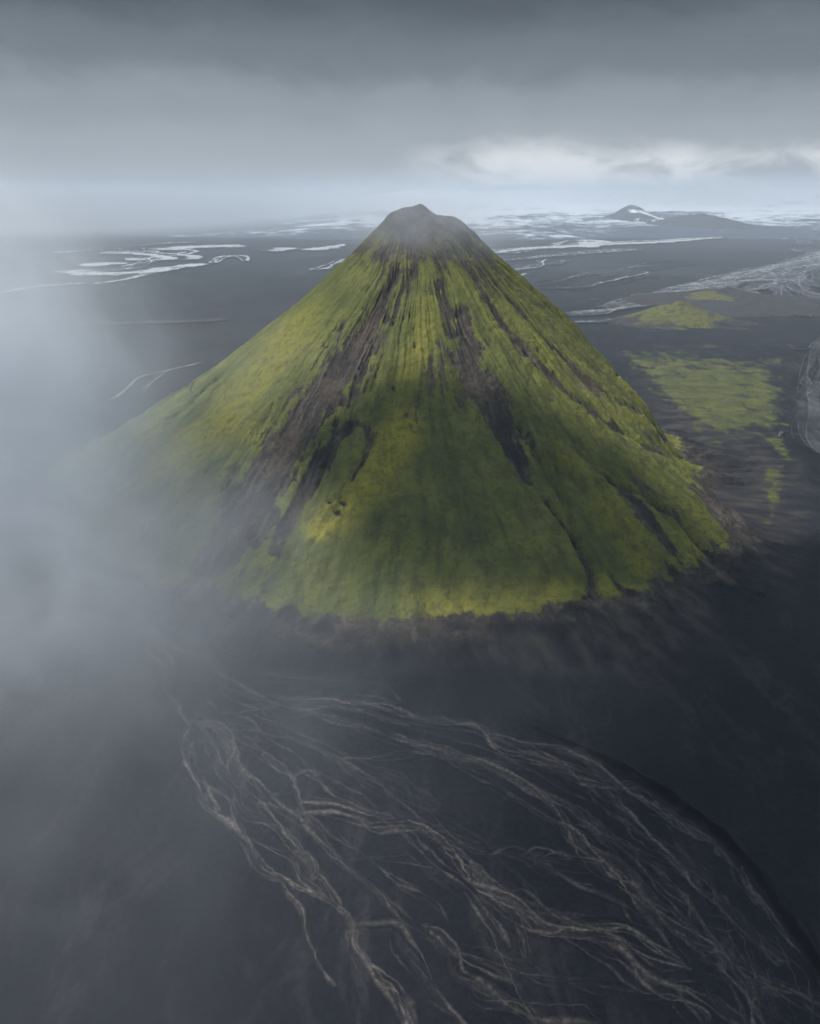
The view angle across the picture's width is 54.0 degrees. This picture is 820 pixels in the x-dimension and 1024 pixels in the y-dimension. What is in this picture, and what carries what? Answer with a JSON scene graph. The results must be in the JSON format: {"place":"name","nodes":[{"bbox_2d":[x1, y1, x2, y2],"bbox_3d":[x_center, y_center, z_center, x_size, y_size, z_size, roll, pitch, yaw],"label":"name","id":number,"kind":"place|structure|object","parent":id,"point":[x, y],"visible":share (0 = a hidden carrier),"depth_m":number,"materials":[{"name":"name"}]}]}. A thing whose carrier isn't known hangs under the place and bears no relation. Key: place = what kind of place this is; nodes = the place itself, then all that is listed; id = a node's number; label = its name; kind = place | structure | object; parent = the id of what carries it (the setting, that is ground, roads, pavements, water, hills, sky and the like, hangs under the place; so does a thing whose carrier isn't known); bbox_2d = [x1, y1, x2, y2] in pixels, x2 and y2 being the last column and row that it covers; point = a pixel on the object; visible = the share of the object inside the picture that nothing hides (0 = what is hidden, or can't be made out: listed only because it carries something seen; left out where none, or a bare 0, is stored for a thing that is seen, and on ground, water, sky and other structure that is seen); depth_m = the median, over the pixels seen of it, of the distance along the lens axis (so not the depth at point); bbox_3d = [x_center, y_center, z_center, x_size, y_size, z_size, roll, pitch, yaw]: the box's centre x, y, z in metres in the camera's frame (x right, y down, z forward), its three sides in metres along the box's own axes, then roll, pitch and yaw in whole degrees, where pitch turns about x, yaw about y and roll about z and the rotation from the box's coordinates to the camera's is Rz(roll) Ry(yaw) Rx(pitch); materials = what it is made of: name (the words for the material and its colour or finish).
{"place":"outdoors","nodes":[
{"label":"outdoors","id":0,"kind":"place"},
{"bbox_2d":[0,318,231,325],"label":"riverbed","id":1,"kind":"structure","parent":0,"point":[111,323],"depth_m":1394.24,"materials":[{"name":"grey sand"}]},
{"bbox_2d":[29,361,205,439],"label":"stream","id":2,"kind":"structure","parent":0,"point":[154,378],"depth_m":903.35,"materials":[{"name":"grey liquid"}]},
{"bbox_2d":[0,241,344,293],"bbox_3d":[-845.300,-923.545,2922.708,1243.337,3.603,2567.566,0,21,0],"label":"lake","id":3,"kind":"structure","parent":0,"point":[144,259],"depth_m":2806.20,"materials":[{"name":"liquid"}]},
{"bbox_2d":[0,201,819,1023],"bbox_3d":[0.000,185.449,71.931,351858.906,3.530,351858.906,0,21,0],"label":"sand plain","id":4,"kind":"structure","parent":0,"point":[134,889],"depth_m":321.53,"materials":[{"name":"black sand"}]},
{"bbox_2d":[0,0,819,200],"label":"sky","id":5,"kind":"structure","parent":0,"point":[101,100],"materials":[{"name":"grey"}]},
{"bbox_2d":[3,204,819,686],"bbox_3d":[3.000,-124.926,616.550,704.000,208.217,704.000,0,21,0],"label":"mountain","id":6,"kind":"structure","parent":0,"point":[421,446],"depth_m":469.13,"materials":[{"name":"green plant"}]},
{"bbox_2d":[92,188,819,239],"bbox_3d":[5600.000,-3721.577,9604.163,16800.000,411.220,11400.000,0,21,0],"label":"glacier","id":7,"kind":"object","parent":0,"point":[583,213],"visible":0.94,"depth_m":6209.54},
{"bbox_2d":[134,611,819,1023],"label":"river","id":8,"kind":"structure","parent":0,"point":[648,907],"depth_m":261.55,"materials":[{"name":"grey liquid"}]},
{"bbox_2d":[492,237,726,289],"bbox_3d":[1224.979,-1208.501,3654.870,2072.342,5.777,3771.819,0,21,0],"label":"river","id":9,"kind":"structure","parent":0,"point":[635,271],"depth_m":2805.40,"materials":[{"name":"liquid"}]},
{"bbox_2d":[605,204,662,222],"bbox_3d":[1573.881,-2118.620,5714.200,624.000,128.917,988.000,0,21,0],"label":"peak","id":10,"kind":"structure","parent":0,"point":[631,213],"depth_m":5563.09,"materials":[{"name":"grey stone"}]},
{"bbox_2d":[519,720,819,981],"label":"river bank","id":11,"kind":"structure","parent":0,"point":[795,923],"depth_m":266.33,"materials":[{"name":"black sand"}]},
{"bbox_2d":[600,301,765,330],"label":"hill","id":12,"kind":"structure","parent":0,"point":[679,315],"depth_m":1379.43,"materials":[{"name":"green plant"}]},
{"bbox_2d":[564,238,819,455],"bbox_3d":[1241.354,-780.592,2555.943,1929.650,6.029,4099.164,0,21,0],"label":"river","id":13,"kind":"structure","parent":0,"point":[786,276],"depth_m":1867.49,"materials":[{"name":"grey liquid"}]},
{"bbox_2d":[644,213,758,231],"bbox_3d":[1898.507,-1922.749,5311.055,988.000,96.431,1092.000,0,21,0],"label":"ridge","id":14,"kind":"structure","parent":0,"point":[701,220],"depth_m":5101.40,"materials":[{"name":"grey stone"}]},
{"bbox_2d":[588,288,819,306],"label":"hill","id":15,"kind":"structure","parent":0,"point":[713,296],"depth_m":1664.14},
{"bbox_2d":[692,301,819,316],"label":"hill","id":16,"kind":"structure","parent":0,"point":[756,309],"depth_m":1530.54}
]}

